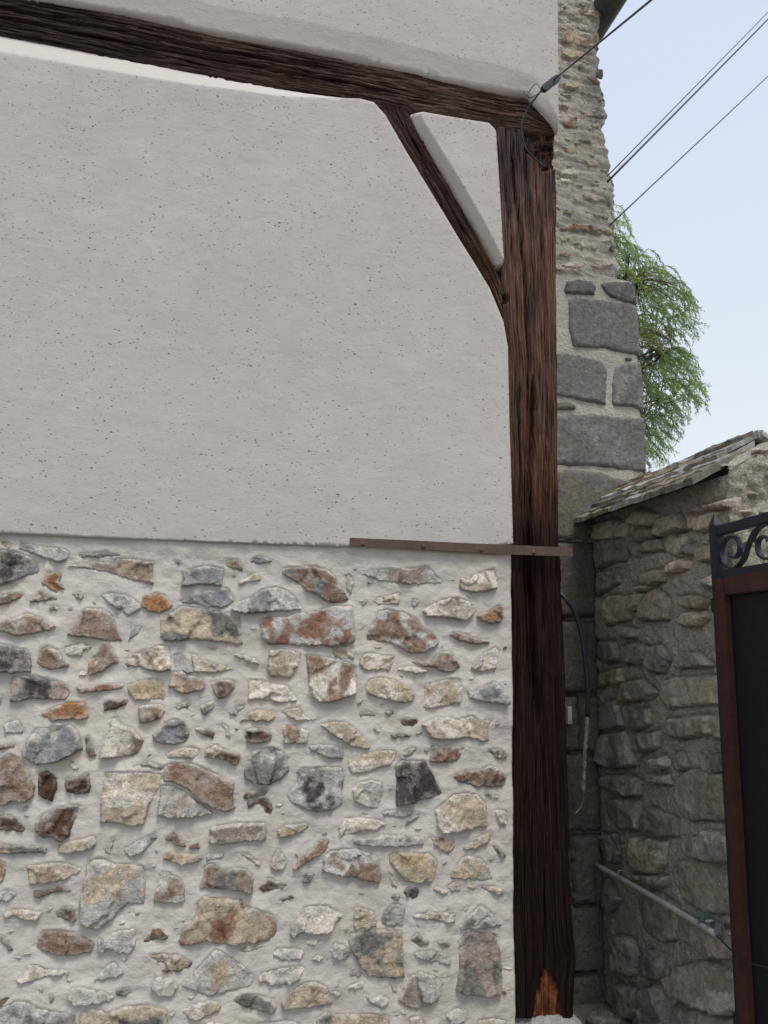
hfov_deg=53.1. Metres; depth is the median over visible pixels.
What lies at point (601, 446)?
stone building
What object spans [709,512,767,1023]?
metal gate
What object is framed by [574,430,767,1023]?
boundary wall
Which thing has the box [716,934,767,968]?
thin wire
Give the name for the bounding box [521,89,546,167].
drop wire
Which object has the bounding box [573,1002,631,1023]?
ground
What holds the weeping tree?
on the ground
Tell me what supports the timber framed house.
on the ground
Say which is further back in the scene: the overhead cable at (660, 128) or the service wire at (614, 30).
the overhead cable at (660, 128)
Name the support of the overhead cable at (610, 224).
attached to the stone building
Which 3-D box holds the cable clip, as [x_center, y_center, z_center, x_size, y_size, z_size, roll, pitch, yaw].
[0.776,0.852,3.221,0.018,0.070,0.031,3,-10,-12]
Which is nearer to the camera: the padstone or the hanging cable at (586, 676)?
the padstone
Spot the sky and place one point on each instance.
(706, 218)
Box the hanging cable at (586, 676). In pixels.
[561,592,589,814]
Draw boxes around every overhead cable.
[606,12,767,176]
[607,19,767,182]
[609,76,767,225]
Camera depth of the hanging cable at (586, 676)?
3.06 m
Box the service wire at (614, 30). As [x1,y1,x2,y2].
[554,0,652,79]
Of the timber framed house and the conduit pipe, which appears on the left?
the timber framed house
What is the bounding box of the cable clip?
[566,706,571,723]
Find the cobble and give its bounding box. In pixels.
[585,1010,620,1023]
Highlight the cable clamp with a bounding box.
[524,74,560,99]
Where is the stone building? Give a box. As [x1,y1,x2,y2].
[552,0,646,1005]
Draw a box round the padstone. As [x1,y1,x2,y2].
[515,1014,581,1023]
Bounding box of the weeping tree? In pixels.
[612,204,711,471]
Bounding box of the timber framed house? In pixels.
[0,0,575,1023]
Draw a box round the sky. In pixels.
[596,0,767,471]
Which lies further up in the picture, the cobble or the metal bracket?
the metal bracket
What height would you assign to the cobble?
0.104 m
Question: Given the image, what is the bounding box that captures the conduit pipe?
[594,863,719,938]
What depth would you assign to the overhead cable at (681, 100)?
4.21 m
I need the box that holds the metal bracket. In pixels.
[698,912,723,932]
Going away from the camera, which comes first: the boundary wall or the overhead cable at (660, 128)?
the boundary wall
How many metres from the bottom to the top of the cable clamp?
0.099 m

